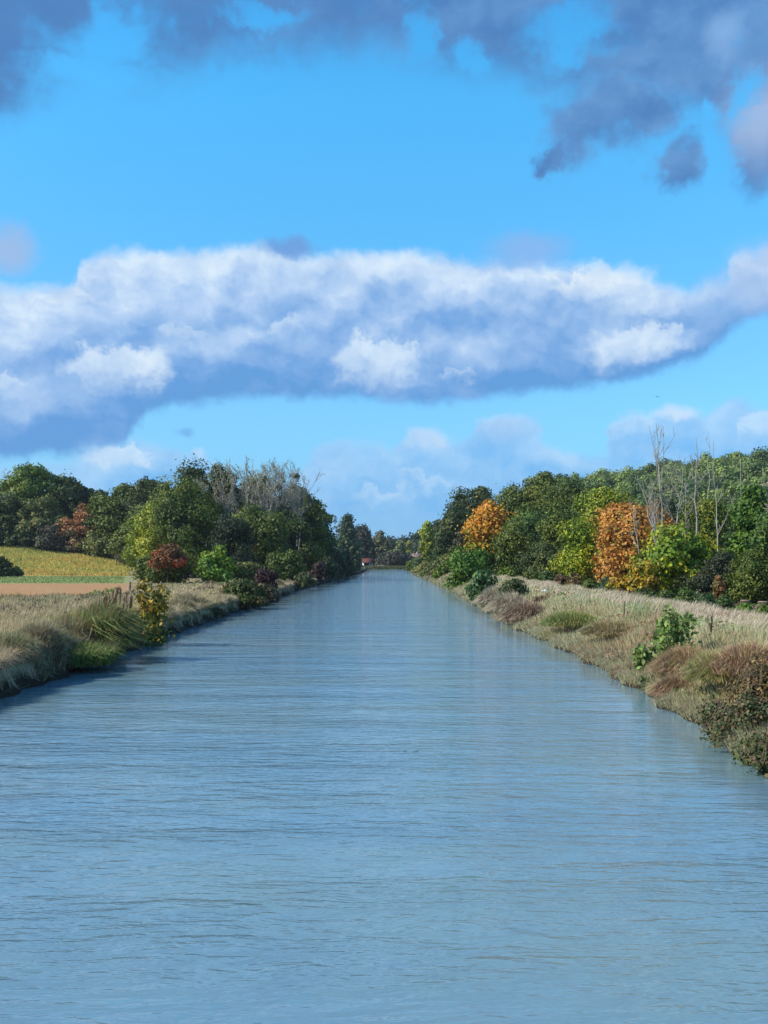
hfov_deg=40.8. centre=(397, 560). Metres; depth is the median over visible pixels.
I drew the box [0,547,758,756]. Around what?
ground
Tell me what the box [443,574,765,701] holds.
weeds
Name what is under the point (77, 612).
reed clump
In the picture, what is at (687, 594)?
shrub
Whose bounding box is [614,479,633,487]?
pine tree
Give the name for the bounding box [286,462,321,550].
dead tree
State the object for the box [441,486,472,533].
deciduous tree
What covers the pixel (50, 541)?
bushy tree
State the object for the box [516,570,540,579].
shrub
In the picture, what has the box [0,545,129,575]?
crop
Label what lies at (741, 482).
pine tree
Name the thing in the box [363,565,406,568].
grass
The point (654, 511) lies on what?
dead tree
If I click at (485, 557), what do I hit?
shrub
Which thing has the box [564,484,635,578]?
deciduous tree
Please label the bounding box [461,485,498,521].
deciduous tree
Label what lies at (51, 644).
weed clump
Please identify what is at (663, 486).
pine tree
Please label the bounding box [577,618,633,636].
grass tussock
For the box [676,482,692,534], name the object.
dead tree
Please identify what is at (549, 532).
deciduous tree
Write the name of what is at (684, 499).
pine tree
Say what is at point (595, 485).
pine tree
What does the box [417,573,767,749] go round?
grass
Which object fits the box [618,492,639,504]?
deciduous tree
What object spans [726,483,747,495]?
pine tree
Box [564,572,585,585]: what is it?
shrub
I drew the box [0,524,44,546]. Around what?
bushy tree
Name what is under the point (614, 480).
pine tree
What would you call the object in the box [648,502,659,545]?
dead tree
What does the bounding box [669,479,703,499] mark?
pine tree
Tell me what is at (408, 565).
shrub
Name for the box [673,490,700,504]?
pine tree
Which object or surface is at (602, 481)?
pine tree
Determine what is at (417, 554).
house
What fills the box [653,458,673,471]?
pine tree
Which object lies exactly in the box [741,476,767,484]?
pine tree
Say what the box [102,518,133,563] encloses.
deciduous tree
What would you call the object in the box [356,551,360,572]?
willow shrub
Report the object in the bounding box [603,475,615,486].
pine tree
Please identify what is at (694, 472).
pine tree
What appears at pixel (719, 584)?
shrub
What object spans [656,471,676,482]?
pine tree
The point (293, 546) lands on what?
deciduous tree
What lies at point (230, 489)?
dead tree
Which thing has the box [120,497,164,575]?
deciduous tree
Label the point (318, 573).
shrub
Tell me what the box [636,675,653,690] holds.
sapling
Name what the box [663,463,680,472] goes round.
pine tree
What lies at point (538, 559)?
deciduous tree
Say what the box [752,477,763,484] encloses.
pine tree
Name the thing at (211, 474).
deciduous tree
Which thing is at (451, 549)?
shrub
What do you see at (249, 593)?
shrub
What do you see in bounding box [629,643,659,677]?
sapling
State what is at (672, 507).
deciduous tree
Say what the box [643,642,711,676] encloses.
grass tussock
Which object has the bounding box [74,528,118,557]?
bushy tree
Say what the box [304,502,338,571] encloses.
deciduous tree
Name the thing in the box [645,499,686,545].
deciduous tree
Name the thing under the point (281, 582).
weed clump
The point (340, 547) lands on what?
deciduous tree
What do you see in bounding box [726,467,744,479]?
pine tree
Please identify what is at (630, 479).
pine tree
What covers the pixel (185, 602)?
weed clump
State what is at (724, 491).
pine tree
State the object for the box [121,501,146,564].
deciduous tree
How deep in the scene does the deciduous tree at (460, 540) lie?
298.61 m
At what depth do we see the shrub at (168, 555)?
164.68 m
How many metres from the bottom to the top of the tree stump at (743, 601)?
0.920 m
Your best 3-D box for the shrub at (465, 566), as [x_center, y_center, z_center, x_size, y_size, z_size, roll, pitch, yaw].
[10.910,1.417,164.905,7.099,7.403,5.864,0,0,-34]
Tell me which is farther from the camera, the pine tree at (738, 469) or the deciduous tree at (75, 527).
the pine tree at (738, 469)
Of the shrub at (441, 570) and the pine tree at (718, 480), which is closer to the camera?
the shrub at (441, 570)
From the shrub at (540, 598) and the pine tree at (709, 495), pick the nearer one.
the shrub at (540, 598)
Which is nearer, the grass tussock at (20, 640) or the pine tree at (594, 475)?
the grass tussock at (20, 640)
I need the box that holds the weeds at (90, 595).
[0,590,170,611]
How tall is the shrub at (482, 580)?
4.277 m
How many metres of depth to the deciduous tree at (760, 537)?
98.81 m
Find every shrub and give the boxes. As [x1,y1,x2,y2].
[0,556,16,576]
[12,566,25,576]
[131,553,151,582]
[141,544,192,583]
[147,542,189,582]
[192,544,240,582]
[211,604,227,618]
[218,578,269,608]
[233,561,261,582]
[254,566,279,594]
[257,582,281,602]
[260,549,306,580]
[292,572,315,588]
[307,561,329,582]
[321,555,341,581]
[332,552,351,579]
[343,550,357,576]
[349,546,359,574]
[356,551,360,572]
[405,561,412,571]
[406,556,428,567]
[414,560,429,571]
[423,559,441,575]
[431,559,452,578]
[437,553,453,564]
[442,547,460,559]
[443,546,484,590]
[464,569,497,600]
[468,548,492,569]
[496,565,519,577]
[497,578,529,595]
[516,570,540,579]
[533,593,554,602]
[537,570,554,580]
[553,572,567,585]
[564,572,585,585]
[580,578,598,588]
[591,576,614,590]
[604,557,661,594]
[633,586,656,598]
[653,589,676,601]
[668,550,740,601]
[672,586,697,603]
[693,593,717,607]
[710,575,725,600]
[712,594,734,613]
[721,542,767,602]
[731,601,757,613]
[752,601,767,614]
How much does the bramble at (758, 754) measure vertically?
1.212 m
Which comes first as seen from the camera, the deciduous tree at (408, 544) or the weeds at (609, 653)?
the weeds at (609, 653)
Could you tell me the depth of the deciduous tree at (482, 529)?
223.14 m
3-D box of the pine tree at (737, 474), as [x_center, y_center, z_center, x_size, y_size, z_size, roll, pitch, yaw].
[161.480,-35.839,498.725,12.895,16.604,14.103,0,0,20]
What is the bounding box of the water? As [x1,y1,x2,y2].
[0,569,767,1023]
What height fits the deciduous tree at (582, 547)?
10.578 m
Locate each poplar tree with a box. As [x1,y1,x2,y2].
[417,520,434,560]
[432,522,439,560]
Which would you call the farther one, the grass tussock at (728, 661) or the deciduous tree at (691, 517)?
the deciduous tree at (691, 517)
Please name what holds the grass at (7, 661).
on the ground at (6, 588)
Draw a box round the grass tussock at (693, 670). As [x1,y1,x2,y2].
[674,645,746,684]
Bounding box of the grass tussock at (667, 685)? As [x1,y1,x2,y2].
[640,671,695,696]
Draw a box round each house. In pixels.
[361,558,373,565]
[408,552,421,558]
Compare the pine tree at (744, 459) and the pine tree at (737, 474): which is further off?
the pine tree at (744, 459)
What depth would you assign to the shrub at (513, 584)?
95.34 m
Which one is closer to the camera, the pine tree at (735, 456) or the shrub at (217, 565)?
the shrub at (217, 565)
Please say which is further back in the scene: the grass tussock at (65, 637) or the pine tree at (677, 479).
the pine tree at (677, 479)
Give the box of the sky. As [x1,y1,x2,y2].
[0,0,767,538]
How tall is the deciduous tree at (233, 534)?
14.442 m
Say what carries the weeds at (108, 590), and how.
on the ground at (6, 588)
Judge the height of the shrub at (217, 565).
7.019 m
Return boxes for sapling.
[130,577,174,646]
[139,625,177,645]
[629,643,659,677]
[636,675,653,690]
[643,604,704,658]
[706,613,713,632]
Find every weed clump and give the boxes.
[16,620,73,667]
[16,622,71,665]
[35,618,77,641]
[52,614,95,642]
[140,603,179,622]
[166,597,201,621]
[173,593,213,613]
[273,579,291,593]
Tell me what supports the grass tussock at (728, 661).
on the ground at (6, 588)
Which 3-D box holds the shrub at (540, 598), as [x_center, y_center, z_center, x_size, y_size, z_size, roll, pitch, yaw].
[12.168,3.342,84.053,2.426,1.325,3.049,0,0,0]
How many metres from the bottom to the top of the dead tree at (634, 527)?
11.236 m
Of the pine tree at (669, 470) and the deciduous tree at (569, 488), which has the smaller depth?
the deciduous tree at (569, 488)
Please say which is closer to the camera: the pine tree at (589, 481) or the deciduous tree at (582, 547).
the deciduous tree at (582, 547)
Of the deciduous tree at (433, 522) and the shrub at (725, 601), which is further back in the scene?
the deciduous tree at (433, 522)
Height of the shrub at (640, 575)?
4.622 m
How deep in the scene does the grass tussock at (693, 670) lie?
33.59 m
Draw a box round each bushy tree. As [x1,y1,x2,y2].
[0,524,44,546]
[31,521,73,551]
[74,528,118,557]
[110,534,127,564]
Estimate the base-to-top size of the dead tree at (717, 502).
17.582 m
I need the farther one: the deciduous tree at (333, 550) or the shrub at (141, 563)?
the deciduous tree at (333, 550)
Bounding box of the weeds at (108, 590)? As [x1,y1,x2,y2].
[6,578,282,620]
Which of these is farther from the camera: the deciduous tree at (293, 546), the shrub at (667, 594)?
the deciduous tree at (293, 546)
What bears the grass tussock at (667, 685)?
on the ground at (6, 588)
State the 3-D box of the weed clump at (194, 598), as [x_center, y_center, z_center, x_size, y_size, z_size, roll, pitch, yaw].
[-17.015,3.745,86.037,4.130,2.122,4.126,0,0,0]
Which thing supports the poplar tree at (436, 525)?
on the ground at (6, 588)
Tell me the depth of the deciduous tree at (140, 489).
308.12 m
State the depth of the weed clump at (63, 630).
47.57 m
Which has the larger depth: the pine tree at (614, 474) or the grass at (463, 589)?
the pine tree at (614, 474)
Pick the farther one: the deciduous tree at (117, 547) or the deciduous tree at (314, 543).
the deciduous tree at (117, 547)
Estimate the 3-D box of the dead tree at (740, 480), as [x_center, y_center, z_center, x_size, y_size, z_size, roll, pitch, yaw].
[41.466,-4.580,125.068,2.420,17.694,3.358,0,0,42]
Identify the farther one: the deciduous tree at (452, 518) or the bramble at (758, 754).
the deciduous tree at (452, 518)
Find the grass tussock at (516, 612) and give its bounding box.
[493,597,545,622]
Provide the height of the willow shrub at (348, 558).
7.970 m
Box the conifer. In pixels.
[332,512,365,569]
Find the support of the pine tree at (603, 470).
on the ground at (6, 588)
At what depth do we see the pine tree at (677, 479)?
479.24 m
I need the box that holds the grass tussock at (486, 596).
[470,584,501,605]
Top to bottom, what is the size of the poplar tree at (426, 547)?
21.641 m
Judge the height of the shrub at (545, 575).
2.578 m
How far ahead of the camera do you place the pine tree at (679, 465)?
580.03 m
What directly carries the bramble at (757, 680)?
on the ground at (6, 588)
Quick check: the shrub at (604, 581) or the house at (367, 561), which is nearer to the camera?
the shrub at (604, 581)
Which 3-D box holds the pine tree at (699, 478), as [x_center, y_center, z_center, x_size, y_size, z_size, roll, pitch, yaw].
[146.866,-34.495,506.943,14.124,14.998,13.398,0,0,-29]
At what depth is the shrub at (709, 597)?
83.38 m
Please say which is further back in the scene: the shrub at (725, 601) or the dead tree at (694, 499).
the dead tree at (694, 499)
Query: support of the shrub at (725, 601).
on the ground at (6, 588)
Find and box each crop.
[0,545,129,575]
[0,576,124,582]
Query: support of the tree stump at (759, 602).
on the ground at (6, 588)
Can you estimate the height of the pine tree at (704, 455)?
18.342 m
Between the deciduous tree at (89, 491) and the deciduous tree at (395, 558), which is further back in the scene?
the deciduous tree at (395, 558)
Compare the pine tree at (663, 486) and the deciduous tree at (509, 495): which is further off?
the pine tree at (663, 486)
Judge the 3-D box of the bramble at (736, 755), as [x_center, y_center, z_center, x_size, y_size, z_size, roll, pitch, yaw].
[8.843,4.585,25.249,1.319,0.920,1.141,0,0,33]
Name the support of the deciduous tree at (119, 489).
on the ground at (6, 588)
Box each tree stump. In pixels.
[740,600,750,604]
[757,601,767,608]
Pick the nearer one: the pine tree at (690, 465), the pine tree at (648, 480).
the pine tree at (648, 480)
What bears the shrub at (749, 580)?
on the ground at (6, 588)
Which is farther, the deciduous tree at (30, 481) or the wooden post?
the deciduous tree at (30, 481)
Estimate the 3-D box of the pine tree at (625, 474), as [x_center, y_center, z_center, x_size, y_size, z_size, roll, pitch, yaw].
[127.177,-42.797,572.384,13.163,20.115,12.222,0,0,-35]
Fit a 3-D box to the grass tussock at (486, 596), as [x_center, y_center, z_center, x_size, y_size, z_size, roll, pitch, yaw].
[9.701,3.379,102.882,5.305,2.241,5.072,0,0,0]
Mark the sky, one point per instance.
(405, 254)
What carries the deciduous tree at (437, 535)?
on the ground at (6, 588)
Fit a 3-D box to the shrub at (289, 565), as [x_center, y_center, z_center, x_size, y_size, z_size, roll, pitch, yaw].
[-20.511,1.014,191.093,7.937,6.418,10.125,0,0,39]
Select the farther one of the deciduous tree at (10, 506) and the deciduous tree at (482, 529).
the deciduous tree at (10, 506)
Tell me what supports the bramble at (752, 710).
on the ground at (6, 588)
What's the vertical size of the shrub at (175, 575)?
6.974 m
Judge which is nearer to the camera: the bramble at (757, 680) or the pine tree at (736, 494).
the bramble at (757, 680)
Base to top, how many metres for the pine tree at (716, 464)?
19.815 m
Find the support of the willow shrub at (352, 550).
on the ground at (6, 588)
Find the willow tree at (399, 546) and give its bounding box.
[387,540,414,554]
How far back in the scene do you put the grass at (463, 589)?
160.67 m
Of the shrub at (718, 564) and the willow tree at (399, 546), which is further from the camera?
the willow tree at (399, 546)
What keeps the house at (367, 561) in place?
on the ground at (6, 588)
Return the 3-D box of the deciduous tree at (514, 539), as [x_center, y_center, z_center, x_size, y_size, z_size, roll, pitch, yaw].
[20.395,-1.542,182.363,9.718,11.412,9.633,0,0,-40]
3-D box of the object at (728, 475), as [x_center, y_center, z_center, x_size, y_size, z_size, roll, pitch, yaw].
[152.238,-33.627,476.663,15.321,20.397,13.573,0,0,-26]
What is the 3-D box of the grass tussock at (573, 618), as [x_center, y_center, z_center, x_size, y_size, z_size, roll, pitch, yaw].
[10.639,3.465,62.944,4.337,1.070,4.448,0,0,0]
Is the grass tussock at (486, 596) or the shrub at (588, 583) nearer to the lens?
the grass tussock at (486, 596)
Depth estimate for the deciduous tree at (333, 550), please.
277.11 m
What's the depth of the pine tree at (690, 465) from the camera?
565.18 m
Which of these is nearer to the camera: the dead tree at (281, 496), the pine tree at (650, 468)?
the dead tree at (281, 496)
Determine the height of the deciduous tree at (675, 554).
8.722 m
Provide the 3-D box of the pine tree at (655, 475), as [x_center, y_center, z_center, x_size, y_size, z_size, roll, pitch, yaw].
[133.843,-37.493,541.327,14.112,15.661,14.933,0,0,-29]
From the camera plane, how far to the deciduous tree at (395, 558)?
596.01 m
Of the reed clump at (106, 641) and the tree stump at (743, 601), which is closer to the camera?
the reed clump at (106, 641)
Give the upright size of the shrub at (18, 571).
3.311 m
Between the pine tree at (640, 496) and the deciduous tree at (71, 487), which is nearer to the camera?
the deciduous tree at (71, 487)
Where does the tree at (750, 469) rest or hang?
on the ground at (6, 588)
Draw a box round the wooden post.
[623,601,624,617]
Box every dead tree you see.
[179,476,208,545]
[209,459,250,516]
[230,456,272,513]
[250,462,284,520]
[262,457,303,513]
[270,462,305,513]
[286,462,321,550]
[626,500,642,558]
[635,424,699,546]
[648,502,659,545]
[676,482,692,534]
[683,441,707,594]
[697,434,721,497]
[711,442,733,552]
[729,451,743,511]
[761,466,767,511]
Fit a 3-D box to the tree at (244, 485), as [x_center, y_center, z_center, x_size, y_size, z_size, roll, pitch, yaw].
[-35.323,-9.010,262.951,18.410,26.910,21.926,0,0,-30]
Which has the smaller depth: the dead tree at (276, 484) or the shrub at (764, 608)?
the shrub at (764, 608)
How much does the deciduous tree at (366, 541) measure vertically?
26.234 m
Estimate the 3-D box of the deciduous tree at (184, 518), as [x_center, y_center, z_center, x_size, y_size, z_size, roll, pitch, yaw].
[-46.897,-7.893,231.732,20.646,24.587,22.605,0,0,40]
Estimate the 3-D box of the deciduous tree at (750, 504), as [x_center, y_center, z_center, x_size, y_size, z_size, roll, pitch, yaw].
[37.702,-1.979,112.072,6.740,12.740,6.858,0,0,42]
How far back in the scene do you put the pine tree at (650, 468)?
599.21 m
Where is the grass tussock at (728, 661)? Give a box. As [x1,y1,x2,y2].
[702,637,767,677]
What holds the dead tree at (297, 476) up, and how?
on the ground at (6, 588)
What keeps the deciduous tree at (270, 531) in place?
on the ground at (6, 588)
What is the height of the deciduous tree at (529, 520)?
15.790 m
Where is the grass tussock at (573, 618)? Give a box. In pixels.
[538,609,599,627]
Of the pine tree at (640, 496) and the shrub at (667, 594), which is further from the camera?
the pine tree at (640, 496)
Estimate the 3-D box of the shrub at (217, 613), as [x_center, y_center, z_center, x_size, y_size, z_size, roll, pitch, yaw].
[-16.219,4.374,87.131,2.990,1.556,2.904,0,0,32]
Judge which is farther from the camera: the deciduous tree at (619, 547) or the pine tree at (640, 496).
the pine tree at (640, 496)
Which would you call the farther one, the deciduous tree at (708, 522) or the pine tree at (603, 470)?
the pine tree at (603, 470)
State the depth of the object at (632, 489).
413.90 m
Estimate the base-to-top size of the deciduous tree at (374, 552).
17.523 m
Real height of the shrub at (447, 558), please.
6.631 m
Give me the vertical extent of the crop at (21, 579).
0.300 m
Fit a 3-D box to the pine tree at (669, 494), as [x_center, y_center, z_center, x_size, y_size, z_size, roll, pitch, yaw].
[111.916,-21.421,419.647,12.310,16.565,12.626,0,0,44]
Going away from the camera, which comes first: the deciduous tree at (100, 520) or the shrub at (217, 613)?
the shrub at (217, 613)
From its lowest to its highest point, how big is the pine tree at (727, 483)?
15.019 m
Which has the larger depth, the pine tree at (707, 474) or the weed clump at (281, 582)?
the pine tree at (707, 474)
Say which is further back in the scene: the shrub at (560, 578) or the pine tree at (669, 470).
the pine tree at (669, 470)
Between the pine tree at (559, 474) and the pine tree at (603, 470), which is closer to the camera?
the pine tree at (559, 474)
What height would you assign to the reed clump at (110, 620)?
3.384 m
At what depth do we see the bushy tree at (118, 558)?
297.57 m
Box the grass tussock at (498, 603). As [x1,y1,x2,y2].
[482,590,526,613]
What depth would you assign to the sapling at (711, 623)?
42.98 m
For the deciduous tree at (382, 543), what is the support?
on the ground at (6, 588)
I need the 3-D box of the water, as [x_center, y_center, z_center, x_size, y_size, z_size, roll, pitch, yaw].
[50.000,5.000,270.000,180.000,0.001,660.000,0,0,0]
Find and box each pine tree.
[552,473,570,481]
[569,472,580,478]
[578,478,594,487]
[584,480,603,492]
[586,471,605,482]
[595,468,609,478]
[595,477,611,487]
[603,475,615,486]
[606,469,621,477]
[611,474,621,487]
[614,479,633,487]
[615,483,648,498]
[616,465,634,483]
[627,477,645,485]
[628,470,645,478]
[635,494,644,499]
[637,474,657,482]
[638,475,656,487]
[643,462,660,474]
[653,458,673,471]
[653,479,673,494]
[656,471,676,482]
[661,488,677,499]
[662,462,681,471]
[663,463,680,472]
[668,472,686,488]
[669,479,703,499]
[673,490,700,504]
[674,467,693,479]
[679,495,696,504]
[681,485,705,498]
[684,459,699,469]
[686,471,700,478]
[688,475,704,483]
[694,457,711,471]
[696,489,724,499]
[697,459,723,474]
[697,468,716,479]
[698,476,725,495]
[699,451,714,462]
[700,474,729,486]
[712,486,727,499]
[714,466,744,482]
[720,479,736,489]
[724,459,738,466]
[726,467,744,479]
[726,479,753,487]
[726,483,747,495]
[729,451,743,463]
[729,489,742,498]
[730,469,741,480]
[737,457,755,465]
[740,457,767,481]
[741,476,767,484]
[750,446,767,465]
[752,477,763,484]
[758,468,767,481]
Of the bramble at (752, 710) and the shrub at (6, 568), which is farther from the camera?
the shrub at (6, 568)
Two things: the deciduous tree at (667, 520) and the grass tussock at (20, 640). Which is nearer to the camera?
the grass tussock at (20, 640)
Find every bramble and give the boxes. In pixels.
[690,695,731,740]
[702,685,767,754]
[716,651,767,705]
[731,731,764,766]
[735,728,767,777]
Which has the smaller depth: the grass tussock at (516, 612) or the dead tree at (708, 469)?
the grass tussock at (516, 612)
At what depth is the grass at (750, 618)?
61.41 m
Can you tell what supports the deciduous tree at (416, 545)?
on the ground at (6, 588)
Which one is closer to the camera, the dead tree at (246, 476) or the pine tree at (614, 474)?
the dead tree at (246, 476)
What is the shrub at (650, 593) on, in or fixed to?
on the ground at (6, 588)
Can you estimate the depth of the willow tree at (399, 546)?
638.46 m
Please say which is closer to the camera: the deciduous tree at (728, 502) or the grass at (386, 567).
the deciduous tree at (728, 502)
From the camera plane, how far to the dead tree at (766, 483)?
149.68 m
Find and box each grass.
[0,576,288,660]
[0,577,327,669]
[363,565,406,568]
[410,570,530,601]
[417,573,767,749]
[492,574,767,633]
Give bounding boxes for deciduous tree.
[0,461,73,517]
[0,490,32,546]
[8,492,72,543]
[46,501,97,552]
[53,469,90,518]
[66,487,95,518]
[68,494,126,558]
[88,489,111,513]
[101,482,135,528]
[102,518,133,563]
[120,475,160,521]
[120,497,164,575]
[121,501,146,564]
[143,474,225,577]
[149,481,172,504]
[170,453,212,574]
[193,462,242,519]
[196,511,260,577]
[207,503,305,577]
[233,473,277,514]
[264,502,312,566]
[274,483,337,570]
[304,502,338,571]
[306,527,337,571]
[331,530,345,552]
[354,523,376,562]
[369,541,379,565]
[373,530,393,565]
[374,550,411,565]
[405,540,412,552]
[410,529,421,552]
[431,519,443,558]
[432,504,472,559]
[432,532,445,556]
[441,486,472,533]
[449,528,472,553]
[454,494,518,572]
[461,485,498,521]
[487,481,534,545]
[489,519,541,574]
[499,502,558,550]
[508,470,561,519]
[509,540,570,575]
[532,498,585,550]
[540,474,600,575]
[546,516,602,582]
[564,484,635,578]
[589,500,664,584]
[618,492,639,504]
[629,519,720,595]
[640,494,682,528]
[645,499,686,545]
[675,495,722,568]
[692,496,732,581]
[719,495,738,558]
[722,483,767,558]
[745,511,767,591]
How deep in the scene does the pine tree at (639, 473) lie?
566.24 m
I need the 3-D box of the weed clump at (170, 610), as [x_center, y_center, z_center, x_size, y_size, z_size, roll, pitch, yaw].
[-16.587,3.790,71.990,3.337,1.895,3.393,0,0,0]
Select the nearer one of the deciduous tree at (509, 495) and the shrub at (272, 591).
the shrub at (272, 591)
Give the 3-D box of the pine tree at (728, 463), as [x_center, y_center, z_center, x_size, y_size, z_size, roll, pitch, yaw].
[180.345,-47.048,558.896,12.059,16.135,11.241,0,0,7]
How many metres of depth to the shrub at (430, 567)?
273.47 m
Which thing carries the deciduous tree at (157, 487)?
on the ground at (6, 588)
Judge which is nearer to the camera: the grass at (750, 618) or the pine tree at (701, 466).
the grass at (750, 618)
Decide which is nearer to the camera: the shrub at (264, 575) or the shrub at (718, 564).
the shrub at (718, 564)
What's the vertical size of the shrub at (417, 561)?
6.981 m
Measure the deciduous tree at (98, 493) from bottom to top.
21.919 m
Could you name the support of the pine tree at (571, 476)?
on the ground at (6, 588)
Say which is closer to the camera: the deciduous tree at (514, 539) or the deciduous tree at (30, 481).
the deciduous tree at (514, 539)
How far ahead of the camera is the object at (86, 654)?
45.91 m
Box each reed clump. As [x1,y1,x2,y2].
[52,606,93,626]
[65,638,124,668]
[70,585,165,652]
[90,634,133,657]
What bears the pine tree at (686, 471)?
on the ground at (6, 588)
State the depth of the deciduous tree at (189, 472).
260.35 m
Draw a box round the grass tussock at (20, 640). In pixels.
[0,628,56,680]
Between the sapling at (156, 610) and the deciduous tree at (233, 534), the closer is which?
the sapling at (156, 610)
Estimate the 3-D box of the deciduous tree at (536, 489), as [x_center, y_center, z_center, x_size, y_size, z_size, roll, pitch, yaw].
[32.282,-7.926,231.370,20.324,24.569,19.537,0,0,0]
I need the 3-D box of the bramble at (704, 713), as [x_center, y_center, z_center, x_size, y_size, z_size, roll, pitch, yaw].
[8.980,4.406,28.677,1.683,1.313,1.415,0,0,-29]
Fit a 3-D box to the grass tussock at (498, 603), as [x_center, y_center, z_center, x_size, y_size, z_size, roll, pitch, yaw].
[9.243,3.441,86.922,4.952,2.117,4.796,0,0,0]
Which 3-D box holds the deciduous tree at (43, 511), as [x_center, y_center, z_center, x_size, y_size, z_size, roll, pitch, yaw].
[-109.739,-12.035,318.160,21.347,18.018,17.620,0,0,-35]
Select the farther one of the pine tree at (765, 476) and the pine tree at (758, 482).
the pine tree at (765, 476)
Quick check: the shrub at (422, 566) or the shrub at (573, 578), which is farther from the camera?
the shrub at (422, 566)
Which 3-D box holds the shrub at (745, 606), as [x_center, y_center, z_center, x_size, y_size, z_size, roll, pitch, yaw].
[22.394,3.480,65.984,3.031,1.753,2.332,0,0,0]
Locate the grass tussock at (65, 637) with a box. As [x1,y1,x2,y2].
[7,619,76,652]
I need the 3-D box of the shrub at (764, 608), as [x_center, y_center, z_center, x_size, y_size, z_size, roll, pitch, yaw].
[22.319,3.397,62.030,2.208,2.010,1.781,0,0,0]
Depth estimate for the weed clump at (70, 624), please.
49.44 m
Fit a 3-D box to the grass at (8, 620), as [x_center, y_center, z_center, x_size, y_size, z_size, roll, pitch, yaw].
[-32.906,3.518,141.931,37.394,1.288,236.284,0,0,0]
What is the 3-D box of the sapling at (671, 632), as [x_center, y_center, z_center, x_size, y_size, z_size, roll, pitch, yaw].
[10.596,3.075,39.956,2.294,2.717,2.132,0,0,-37]
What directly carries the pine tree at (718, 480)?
on the ground at (6, 588)
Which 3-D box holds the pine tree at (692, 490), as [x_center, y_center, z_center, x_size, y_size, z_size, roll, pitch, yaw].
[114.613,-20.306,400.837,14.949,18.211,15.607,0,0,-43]

